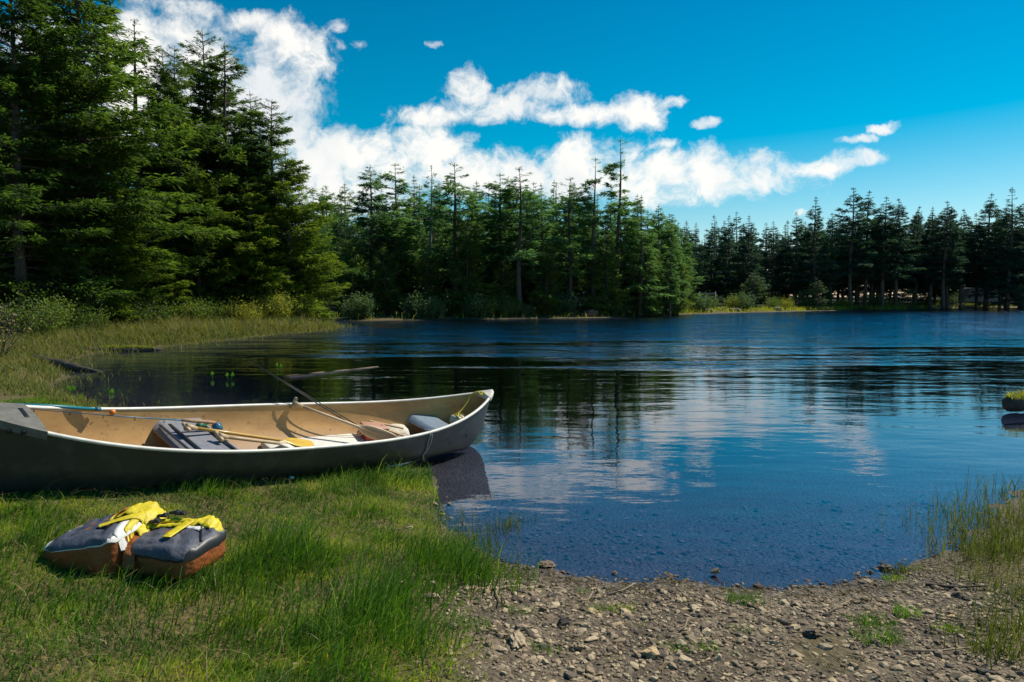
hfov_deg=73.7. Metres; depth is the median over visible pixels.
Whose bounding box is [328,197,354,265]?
fir tree
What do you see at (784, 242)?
fir tree
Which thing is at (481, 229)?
fir tree
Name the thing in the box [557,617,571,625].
stone
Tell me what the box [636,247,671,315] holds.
young tree
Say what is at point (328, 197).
fir tree
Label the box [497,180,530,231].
fir tree
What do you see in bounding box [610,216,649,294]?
fir tree
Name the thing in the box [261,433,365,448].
floor pad
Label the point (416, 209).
fir tree
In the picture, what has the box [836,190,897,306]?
fir tree
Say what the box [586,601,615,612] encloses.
grass tuft
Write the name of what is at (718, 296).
fir tree
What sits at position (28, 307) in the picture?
shrub
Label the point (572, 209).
fir tree
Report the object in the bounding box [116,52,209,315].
fir tree
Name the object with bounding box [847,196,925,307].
fir tree
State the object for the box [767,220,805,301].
fir tree
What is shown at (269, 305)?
shrub
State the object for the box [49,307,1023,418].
water
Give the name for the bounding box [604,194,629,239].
fir tree
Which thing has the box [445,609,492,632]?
grass tuft
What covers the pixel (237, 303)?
shrub
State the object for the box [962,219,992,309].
fir tree
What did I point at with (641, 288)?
fir tree
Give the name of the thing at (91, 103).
fir tree
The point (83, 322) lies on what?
shrub
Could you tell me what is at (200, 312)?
shrub
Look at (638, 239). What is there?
fir tree
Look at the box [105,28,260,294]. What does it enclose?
fir tree
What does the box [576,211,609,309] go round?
fir tree
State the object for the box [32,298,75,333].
shrub
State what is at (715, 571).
stone
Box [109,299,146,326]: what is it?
shrub
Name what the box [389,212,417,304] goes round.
fir tree
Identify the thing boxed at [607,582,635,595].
stick
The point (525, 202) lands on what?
fir tree
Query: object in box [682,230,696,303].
fir tree
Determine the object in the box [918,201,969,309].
fir tree
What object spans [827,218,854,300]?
fir tree
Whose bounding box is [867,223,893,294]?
fir tree
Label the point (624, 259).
fir tree
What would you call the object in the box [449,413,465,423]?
bow float
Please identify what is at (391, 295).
fir tree
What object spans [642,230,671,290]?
fir tree
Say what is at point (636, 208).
fir tree
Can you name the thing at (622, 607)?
grass tuft
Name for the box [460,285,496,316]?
shrub
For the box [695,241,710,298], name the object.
fir tree
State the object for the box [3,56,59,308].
fir tree
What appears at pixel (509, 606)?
grass tuft
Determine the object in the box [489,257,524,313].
young tree
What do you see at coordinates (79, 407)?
rod case
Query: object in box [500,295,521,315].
shrub
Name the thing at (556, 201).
fir tree
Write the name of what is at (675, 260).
fir tree
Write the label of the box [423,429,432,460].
white cord
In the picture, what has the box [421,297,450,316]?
shrub
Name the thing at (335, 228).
fir tree
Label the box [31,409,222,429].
fishing rod
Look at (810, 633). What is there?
stone
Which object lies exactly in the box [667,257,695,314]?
young tree
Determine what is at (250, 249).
fir tree
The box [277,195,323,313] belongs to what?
fir tree
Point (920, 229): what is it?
fir tree
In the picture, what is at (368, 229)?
fir tree
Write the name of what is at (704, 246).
fir tree
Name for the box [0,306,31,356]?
bare shrub
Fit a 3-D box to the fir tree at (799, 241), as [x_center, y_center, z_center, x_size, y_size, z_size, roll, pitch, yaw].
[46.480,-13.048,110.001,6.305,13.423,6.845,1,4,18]
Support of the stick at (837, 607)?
on the ground at (606, 457)
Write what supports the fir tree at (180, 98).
on the ground at (606, 457)
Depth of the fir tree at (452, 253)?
61.17 m
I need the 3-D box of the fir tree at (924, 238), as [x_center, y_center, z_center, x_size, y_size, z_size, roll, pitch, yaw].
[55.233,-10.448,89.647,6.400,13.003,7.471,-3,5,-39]
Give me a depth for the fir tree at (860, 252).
83.93 m
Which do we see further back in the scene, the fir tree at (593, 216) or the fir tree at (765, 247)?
the fir tree at (765, 247)
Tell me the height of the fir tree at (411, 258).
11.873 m
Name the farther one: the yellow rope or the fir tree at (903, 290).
the fir tree at (903, 290)
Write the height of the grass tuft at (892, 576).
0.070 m
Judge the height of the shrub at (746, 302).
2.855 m
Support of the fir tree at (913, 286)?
on the ground at (606, 457)
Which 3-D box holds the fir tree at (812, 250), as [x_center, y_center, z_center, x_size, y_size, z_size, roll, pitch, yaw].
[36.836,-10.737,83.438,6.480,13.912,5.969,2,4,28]
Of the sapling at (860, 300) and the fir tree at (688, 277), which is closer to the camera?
the fir tree at (688, 277)
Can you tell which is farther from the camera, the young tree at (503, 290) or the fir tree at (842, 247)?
the fir tree at (842, 247)
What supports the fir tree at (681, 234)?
on the ground at (606, 457)
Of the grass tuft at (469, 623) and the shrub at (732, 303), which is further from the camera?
the shrub at (732, 303)
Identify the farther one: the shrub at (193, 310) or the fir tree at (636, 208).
the fir tree at (636, 208)
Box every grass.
[0,311,401,406]
[0,390,736,681]
[0,466,551,681]
[330,303,1015,320]
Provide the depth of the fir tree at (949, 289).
108.16 m
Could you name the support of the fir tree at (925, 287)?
on the ground at (606, 457)
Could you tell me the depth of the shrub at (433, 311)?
47.89 m
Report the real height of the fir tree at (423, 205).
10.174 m
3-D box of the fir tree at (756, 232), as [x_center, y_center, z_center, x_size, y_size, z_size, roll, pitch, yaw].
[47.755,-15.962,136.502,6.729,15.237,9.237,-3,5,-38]
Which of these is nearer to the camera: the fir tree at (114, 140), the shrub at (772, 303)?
the fir tree at (114, 140)
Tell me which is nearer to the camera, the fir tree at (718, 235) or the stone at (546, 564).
the stone at (546, 564)
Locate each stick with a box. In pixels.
[495,585,522,602]
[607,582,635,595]
[824,599,851,614]
[904,647,973,651]
[925,583,987,587]
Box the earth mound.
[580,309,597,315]
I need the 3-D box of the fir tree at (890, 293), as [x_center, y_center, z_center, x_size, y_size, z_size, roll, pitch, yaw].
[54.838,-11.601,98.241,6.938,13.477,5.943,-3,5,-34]
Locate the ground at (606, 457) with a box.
[0,297,1023,681]
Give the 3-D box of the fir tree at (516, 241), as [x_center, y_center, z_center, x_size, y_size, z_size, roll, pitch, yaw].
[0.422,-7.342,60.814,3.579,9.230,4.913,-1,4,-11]
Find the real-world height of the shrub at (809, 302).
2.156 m
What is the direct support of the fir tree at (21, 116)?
on the ground at (606, 457)
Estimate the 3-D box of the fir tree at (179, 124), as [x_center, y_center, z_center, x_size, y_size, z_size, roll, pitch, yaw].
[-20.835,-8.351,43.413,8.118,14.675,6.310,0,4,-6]
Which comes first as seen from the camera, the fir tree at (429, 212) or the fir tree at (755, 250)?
the fir tree at (429, 212)
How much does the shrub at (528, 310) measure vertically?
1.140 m
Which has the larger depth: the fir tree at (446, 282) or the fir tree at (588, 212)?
the fir tree at (588, 212)
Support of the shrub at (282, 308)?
on the ground at (606, 457)
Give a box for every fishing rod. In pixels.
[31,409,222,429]
[249,360,345,420]
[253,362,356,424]
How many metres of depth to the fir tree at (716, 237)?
99.33 m
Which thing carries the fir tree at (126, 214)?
on the ground at (606, 457)
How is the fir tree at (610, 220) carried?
on the ground at (606, 457)
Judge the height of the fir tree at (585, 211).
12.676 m
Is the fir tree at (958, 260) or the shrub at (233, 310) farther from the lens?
the fir tree at (958, 260)
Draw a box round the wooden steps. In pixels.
[962,302,973,307]
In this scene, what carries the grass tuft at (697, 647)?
on the ground at (606, 457)
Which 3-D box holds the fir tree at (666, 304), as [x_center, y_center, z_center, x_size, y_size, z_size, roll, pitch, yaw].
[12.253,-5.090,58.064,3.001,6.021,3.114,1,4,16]
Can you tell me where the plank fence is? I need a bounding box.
[699,292,716,306]
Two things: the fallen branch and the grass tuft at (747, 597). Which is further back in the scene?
the fallen branch
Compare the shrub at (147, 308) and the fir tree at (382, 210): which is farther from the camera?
the fir tree at (382, 210)
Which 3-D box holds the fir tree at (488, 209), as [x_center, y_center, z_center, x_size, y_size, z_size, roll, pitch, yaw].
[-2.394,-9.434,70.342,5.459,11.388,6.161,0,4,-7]
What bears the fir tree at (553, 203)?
on the ground at (606, 457)
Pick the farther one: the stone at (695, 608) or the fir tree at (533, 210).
the fir tree at (533, 210)
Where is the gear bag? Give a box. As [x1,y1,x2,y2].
[44,501,225,578]
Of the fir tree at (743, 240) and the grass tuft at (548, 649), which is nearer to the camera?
the grass tuft at (548, 649)
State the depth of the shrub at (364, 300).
45.83 m
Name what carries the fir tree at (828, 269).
on the ground at (606, 457)
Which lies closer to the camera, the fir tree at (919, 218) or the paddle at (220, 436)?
the paddle at (220, 436)
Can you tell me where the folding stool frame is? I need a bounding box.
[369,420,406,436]
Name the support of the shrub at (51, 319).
on the ground at (606, 457)
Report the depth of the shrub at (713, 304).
68.28 m
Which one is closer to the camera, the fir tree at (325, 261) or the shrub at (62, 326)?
the shrub at (62, 326)
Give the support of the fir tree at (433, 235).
on the ground at (606, 457)
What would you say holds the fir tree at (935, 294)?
on the ground at (606, 457)
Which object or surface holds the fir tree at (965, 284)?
on the ground at (606, 457)
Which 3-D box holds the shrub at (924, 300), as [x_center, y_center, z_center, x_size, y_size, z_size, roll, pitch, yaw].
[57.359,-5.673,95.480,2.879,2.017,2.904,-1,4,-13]
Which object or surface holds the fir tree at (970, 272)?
on the ground at (606, 457)
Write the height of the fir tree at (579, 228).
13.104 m
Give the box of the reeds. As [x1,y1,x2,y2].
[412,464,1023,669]
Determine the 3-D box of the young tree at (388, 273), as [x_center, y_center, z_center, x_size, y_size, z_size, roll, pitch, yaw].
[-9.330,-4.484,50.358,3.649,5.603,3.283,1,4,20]
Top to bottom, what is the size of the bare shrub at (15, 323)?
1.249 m
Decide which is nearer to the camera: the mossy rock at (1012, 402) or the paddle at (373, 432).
the paddle at (373, 432)
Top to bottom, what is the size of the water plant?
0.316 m
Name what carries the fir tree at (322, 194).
on the ground at (606, 457)
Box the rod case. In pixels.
[19,403,100,410]
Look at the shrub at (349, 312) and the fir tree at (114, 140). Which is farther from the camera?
the shrub at (349, 312)
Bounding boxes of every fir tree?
[0,0,140,312]
[0,0,239,324]
[0,26,141,300]
[0,46,39,291]
[0,51,38,304]
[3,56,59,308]
[13,144,174,322]
[33,37,115,194]
[61,102,136,286]
[101,176,137,298]
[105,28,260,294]
[108,212,195,318]
[110,19,184,304]
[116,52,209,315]
[125,110,159,212]
[126,45,241,314]
[150,161,246,319]
[156,93,202,168]
[166,42,311,301]
[174,102,238,225]
[190,183,321,314]
[211,146,351,318]
[216,99,360,300]
[218,91,306,262]
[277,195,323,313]
[283,220,341,320]
[306,190,321,264]
[310,227,336,300]
[315,185,338,301]
[316,187,330,228]
[316,227,334,305]
[320,195,350,233]
[320,217,355,308]
[323,166,414,308]
[328,183,361,248]
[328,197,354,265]
[329,207,340,300]
[334,212,361,291]
[339,222,354,293]
[344,215,376,289]
[350,217,364,302]
[354,214,369,265]
[366,163,443,311]
[367,189,393,241]
[381,235,406,305]
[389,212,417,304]
[400,174,443,304]
[400,184,438,287]
[404,195,433,302]
[404,222,439,304]
[415,162,506,313]
[417,219,447,284]
[420,181,451,297]
[421,213,452,309]
[422,165,447,297]
[422,196,444,241]
[438,205,474,301]
[442,200,474,300]
[451,181,496,295]
[460,209,497,292]
[462,191,479,232]
[468,173,547,306]
[477,166,562,315]
[478,195,505,300]
[484,223,515,299]
[486,184,516,260]
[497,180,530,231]
[505,210,523,291]
[505,232,534,305]
[515,182,547,305]
[515,197,549,305]
[521,185,567,310]
[521,218,545,311]
[522,186,539,233]
[539,233,566,300]
[540,177,602,300]
[544,180,567,261]
[544,182,566,244]
[544,218,574,296]
[550,194,586,295]
[556,221,586,294]
[559,190,582,281]
[565,184,589,297]
[567,226,605,309]
[570,158,613,307]
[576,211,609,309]
[581,194,601,292]
[583,189,622,293]
[584,193,601,236]
[584,195,608,293]
[585,227,627,308]
[595,138,642,314]
[601,212,622,285]
[603,224,615,290]
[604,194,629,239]
[609,216,638,305]
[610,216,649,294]
[612,194,657,272]
[613,195,676,315]
[626,214,640,305]
[630,229,665,305]
[636,212,665,272]
[642,204,680,304]
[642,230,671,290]
[647,247,672,314]
[656,214,690,289]
[657,222,687,313]
[660,215,694,289]
[660,247,686,316]
[675,229,704,302]
[675,244,691,313]
[677,222,695,269]
[678,221,695,255]
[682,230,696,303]
[686,232,710,293]
[689,222,708,291]
[693,226,730,298]
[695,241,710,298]
[700,216,727,297]
[707,220,736,291]
[709,215,750,304]
[713,224,721,255]
[713,249,735,300]
[715,234,743,290]
[722,223,760,294]
[725,216,771,300]
[730,212,744,276]
[732,227,759,292]
[745,231,760,268]
[745,239,778,302]
[749,223,761,253]
[750,221,792,301]
[757,223,778,299]
[757,232,771,291]
[765,240,789,300]
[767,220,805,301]
[770,212,815,305]
[770,224,792,298]
[785,197,840,305]
[791,219,806,299]
[792,221,821,301]
[808,214,856,305]
[809,232,839,303]
[811,225,828,297]
[822,187,878,306]
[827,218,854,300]
[827,220,859,300]
[835,234,859,299]
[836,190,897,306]
[840,220,868,301]
[840,227,873,304]
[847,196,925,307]
[855,230,890,304]
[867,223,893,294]
[870,199,928,307]
[870,224,893,296]
[873,212,926,300]
[879,222,917,289]
[887,215,903,302]
[900,206,941,304]
[900,210,933,297]
[901,234,928,302]
[906,224,927,298]
[907,213,965,308]
[911,245,939,292]
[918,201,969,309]
[918,220,948,302]
[922,206,939,293]
[927,220,974,308]
[927,230,964,298]
[929,208,969,260]
[947,210,987,309]
[948,229,982,296]
[949,225,970,297]
[955,193,1021,310]
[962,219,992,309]
[966,187,1023,311]
[967,212,986,287]
[974,226,1017,302]
[986,204,1023,310]
[990,211,1013,306]
[995,224,1021,308]
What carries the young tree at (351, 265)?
on the ground at (606, 457)
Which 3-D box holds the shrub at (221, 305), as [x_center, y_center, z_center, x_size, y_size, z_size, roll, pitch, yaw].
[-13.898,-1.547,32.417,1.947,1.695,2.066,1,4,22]
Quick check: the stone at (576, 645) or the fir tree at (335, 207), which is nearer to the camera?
the stone at (576, 645)
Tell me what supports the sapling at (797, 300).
on the ground at (606, 457)
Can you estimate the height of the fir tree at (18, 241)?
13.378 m
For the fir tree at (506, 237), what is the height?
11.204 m
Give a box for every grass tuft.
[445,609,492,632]
[506,602,533,615]
[529,638,563,654]
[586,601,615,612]
[611,601,635,612]
[656,634,690,653]
[691,639,719,651]
[722,587,767,605]
[724,621,754,633]
[845,608,900,628]
[848,622,911,646]
[880,571,907,581]
[891,599,927,618]
[932,622,963,634]
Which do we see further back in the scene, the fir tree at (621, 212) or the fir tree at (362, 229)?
the fir tree at (362, 229)
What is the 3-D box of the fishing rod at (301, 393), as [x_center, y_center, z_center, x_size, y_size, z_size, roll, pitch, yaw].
[-1.816,0.557,6.229,1.396,0.039,0.030,40,-8,-32]
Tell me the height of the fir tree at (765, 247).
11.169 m
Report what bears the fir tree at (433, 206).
on the ground at (606, 457)
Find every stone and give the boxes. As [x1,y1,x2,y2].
[509,630,524,648]
[536,560,558,567]
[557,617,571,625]
[568,642,583,649]
[643,646,659,658]
[690,604,699,612]
[711,568,719,573]
[802,629,818,637]
[877,563,892,571]
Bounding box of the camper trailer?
[957,288,997,305]
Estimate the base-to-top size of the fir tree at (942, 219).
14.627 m
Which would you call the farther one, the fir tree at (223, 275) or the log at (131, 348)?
the fir tree at (223, 275)
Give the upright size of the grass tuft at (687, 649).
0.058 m
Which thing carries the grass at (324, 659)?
on the ground at (606, 457)
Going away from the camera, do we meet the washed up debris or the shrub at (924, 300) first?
the washed up debris
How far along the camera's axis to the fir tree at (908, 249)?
109.22 m
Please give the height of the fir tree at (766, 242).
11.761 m
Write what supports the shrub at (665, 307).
on the ground at (606, 457)
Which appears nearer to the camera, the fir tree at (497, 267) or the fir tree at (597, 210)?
the fir tree at (497, 267)
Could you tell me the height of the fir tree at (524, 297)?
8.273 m
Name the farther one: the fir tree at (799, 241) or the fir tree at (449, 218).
the fir tree at (799, 241)
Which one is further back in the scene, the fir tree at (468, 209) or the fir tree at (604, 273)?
the fir tree at (468, 209)
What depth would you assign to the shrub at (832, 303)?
81.79 m
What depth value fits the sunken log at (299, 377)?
14.18 m
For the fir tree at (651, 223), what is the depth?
66.70 m
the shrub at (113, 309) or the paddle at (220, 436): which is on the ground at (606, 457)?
the shrub at (113, 309)
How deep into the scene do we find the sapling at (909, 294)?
85.83 m
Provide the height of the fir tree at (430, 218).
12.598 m
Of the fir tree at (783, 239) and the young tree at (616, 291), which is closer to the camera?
the young tree at (616, 291)
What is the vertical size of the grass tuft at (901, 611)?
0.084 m
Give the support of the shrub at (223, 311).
on the ground at (606, 457)
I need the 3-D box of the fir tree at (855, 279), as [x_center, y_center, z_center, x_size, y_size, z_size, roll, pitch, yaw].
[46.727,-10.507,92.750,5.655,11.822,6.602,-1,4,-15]
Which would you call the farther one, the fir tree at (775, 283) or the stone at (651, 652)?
the fir tree at (775, 283)
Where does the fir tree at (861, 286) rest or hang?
on the ground at (606, 457)
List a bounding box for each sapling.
[717,296,725,307]
[739,269,770,307]
[792,292,807,307]
[804,280,829,308]
[855,290,869,309]
[901,286,920,308]
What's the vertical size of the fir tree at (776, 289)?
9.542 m
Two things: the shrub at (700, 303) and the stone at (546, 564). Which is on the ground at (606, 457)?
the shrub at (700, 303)
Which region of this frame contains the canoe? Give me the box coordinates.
[0,389,493,494]
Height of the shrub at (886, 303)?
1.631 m
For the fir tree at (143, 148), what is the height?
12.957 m
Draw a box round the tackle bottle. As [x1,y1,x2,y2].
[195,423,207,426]
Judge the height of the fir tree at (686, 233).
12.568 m
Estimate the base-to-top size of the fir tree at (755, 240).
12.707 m
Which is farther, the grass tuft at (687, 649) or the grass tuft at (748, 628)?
the grass tuft at (748, 628)
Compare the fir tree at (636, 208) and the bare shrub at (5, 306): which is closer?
the bare shrub at (5, 306)
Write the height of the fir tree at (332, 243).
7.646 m
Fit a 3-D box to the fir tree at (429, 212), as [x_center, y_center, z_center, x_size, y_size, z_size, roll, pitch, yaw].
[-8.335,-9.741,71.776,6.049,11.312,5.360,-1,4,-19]
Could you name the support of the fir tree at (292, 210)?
on the ground at (606, 457)
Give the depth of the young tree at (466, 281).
50.84 m
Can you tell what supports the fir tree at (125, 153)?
on the ground at (606, 457)
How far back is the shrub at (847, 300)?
84.09 m
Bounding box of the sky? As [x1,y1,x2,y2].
[0,0,1023,296]
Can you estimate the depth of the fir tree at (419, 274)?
55.51 m
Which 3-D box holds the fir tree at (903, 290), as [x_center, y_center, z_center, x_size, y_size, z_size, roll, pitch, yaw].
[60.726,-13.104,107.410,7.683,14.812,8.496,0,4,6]
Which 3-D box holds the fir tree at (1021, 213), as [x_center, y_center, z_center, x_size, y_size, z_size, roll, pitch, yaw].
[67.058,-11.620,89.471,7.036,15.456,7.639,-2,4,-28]
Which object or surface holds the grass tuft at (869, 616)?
on the ground at (606, 457)
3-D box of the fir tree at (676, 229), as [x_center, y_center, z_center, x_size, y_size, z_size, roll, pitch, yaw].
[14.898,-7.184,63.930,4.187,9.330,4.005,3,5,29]
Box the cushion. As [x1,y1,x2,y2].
[387,424,409,436]
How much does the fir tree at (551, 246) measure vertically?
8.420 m
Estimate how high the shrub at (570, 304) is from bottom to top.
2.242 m
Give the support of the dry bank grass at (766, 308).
on the ground at (606, 457)
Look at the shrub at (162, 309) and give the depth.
27.63 m
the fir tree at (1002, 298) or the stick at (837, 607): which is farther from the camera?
the fir tree at (1002, 298)
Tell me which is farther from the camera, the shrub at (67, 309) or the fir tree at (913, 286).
the fir tree at (913, 286)
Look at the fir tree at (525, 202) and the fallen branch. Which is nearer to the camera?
the fallen branch
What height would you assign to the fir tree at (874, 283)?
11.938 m
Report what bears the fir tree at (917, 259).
on the ground at (606, 457)
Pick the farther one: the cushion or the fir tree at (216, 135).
the fir tree at (216, 135)
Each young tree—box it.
[324,226,381,312]
[367,242,411,314]
[411,247,449,306]
[433,217,500,314]
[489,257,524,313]
[580,234,633,314]
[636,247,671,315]
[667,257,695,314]
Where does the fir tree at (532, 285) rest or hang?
on the ground at (606, 457)
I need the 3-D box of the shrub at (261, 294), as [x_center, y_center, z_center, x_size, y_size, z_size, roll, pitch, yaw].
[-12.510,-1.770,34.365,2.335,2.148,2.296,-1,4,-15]
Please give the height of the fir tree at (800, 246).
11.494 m
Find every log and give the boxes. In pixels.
[86,344,161,351]
[280,366,377,379]
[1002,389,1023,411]
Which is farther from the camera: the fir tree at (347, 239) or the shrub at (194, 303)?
the fir tree at (347, 239)
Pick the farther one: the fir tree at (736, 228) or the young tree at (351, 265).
the fir tree at (736, 228)
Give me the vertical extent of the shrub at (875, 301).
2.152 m
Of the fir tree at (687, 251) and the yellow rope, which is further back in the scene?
the fir tree at (687, 251)
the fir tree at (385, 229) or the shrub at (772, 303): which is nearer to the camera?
the fir tree at (385, 229)
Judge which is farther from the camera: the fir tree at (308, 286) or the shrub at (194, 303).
the fir tree at (308, 286)
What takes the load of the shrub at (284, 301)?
on the ground at (606, 457)
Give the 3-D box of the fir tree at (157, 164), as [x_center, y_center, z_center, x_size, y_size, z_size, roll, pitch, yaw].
[-18.174,-7.856,32.538,5.051,14.636,3.782,3,5,36]
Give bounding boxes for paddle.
[181,422,313,446]
[214,430,297,447]
[290,397,396,439]
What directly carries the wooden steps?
on the ground at (606, 457)
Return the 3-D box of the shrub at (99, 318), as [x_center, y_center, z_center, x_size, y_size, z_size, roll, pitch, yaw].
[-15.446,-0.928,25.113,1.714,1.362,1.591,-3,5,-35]
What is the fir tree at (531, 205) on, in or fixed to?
on the ground at (606, 457)
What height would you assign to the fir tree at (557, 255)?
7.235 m
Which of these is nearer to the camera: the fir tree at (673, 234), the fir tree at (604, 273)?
the fir tree at (604, 273)
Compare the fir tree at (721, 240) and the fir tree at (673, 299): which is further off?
the fir tree at (721, 240)
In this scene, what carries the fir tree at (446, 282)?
on the ground at (606, 457)
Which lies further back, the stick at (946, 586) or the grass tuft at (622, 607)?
the stick at (946, 586)
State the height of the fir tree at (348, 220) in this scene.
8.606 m
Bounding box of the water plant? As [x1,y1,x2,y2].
[66,385,75,393]
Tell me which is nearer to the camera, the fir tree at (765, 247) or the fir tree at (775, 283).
the fir tree at (775, 283)
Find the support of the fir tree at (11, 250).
on the ground at (606, 457)
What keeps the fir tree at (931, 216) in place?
on the ground at (606, 457)
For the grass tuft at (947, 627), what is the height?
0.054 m
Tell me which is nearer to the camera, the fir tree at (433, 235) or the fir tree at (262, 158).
the fir tree at (262, 158)
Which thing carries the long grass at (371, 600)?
on the ground at (606, 457)
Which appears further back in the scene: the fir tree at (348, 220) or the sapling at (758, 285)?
the sapling at (758, 285)
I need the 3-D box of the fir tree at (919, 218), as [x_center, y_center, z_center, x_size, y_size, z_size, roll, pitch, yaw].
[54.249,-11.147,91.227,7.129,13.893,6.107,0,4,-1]
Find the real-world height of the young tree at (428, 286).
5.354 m
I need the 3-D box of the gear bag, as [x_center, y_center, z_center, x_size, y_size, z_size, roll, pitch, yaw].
[-1.864,0.983,3.404,0.830,0.264,0.401,0,4,4]
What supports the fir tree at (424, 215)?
on the ground at (606, 457)
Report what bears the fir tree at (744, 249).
on the ground at (606, 457)
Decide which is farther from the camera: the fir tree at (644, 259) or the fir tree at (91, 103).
the fir tree at (644, 259)
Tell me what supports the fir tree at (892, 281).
on the ground at (606, 457)
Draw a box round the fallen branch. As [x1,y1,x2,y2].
[34,355,102,371]
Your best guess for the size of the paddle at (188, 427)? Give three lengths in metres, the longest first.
1.343 x 0.170 x 0.058 m
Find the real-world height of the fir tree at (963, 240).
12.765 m
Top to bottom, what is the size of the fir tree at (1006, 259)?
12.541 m
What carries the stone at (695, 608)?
on the ground at (606, 457)
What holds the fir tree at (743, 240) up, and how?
on the ground at (606, 457)
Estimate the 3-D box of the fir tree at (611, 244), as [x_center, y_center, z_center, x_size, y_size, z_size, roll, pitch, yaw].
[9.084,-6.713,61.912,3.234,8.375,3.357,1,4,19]
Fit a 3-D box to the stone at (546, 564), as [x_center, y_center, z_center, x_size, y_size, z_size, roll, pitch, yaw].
[0.213,1.332,4.055,0.084,0.045,0.124,3,5,39]
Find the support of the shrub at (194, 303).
on the ground at (606, 457)
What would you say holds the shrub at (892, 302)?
on the ground at (606, 457)
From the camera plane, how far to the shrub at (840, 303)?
84.02 m
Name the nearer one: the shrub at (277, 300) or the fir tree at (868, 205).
the shrub at (277, 300)
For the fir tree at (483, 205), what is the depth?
59.04 m
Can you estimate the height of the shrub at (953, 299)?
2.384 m
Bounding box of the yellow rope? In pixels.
[457,391,485,415]
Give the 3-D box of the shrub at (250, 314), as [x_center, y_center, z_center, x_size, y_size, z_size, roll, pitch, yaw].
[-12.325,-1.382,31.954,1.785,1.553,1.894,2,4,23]
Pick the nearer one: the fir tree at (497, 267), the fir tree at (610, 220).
the fir tree at (497, 267)
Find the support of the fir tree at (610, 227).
on the ground at (606, 457)
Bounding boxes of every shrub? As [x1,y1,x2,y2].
[0,284,74,335]
[0,300,16,319]
[0,302,41,336]
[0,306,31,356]
[6,297,54,332]
[19,287,91,330]
[31,289,103,332]
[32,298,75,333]
[79,300,117,329]
[102,296,128,325]
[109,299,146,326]
[126,287,186,324]
[135,296,163,319]
[171,294,220,320]
[178,297,212,319]
[179,296,222,315]
[196,294,235,320]
[203,291,236,319]
[222,298,246,320]
[224,299,263,320]
[226,294,260,307]
[230,296,266,320]
[245,287,294,318]
[245,289,286,302]
[251,290,290,319]
[253,286,296,316]
[257,283,297,320]
[287,287,326,321]
[337,289,380,318]
[341,291,374,318]
[343,306,368,318]
[396,286,439,317]
[416,290,445,317]
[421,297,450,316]
[458,302,478,316]
[459,298,481,316]
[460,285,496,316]
[468,291,503,316]
[490,290,521,315]
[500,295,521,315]
[517,303,535,315]
[552,288,585,314]
[659,303,680,313]
[688,290,714,311]
[703,295,718,308]
[724,295,741,307]
[726,287,757,309]
[763,295,780,307]
[781,295,793,308]
[799,295,818,307]
[825,299,838,308]
[836,298,846,305]
[840,296,850,306]
[866,293,886,307]
[879,298,891,307]
[888,297,901,306]
[912,294,933,304]
[938,292,958,306]
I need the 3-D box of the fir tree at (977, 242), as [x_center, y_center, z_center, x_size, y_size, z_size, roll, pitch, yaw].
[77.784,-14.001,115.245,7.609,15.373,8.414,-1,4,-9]
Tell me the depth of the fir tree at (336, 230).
55.97 m
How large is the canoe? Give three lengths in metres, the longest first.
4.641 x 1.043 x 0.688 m
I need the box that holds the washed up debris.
[426,516,1023,681]
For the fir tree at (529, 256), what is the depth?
51.40 m
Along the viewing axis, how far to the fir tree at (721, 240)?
110.69 m
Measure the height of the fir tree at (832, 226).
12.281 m
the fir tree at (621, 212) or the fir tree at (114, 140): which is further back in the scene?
the fir tree at (621, 212)
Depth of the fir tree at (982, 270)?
90.91 m
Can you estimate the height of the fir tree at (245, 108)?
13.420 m
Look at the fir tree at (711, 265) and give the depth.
85.33 m
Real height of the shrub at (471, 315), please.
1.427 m
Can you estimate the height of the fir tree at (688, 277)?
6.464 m
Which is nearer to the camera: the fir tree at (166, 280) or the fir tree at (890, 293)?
the fir tree at (166, 280)
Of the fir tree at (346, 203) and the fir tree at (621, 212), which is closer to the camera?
the fir tree at (621, 212)
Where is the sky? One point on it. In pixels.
(760, 110)
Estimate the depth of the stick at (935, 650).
2.88 m
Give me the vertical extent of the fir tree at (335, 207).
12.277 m
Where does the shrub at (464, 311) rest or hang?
on the ground at (606, 457)
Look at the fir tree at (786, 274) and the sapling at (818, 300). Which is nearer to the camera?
the sapling at (818, 300)
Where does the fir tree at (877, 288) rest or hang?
on the ground at (606, 457)
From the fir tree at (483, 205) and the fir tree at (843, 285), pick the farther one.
the fir tree at (843, 285)
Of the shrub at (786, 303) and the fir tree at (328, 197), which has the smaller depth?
the fir tree at (328, 197)

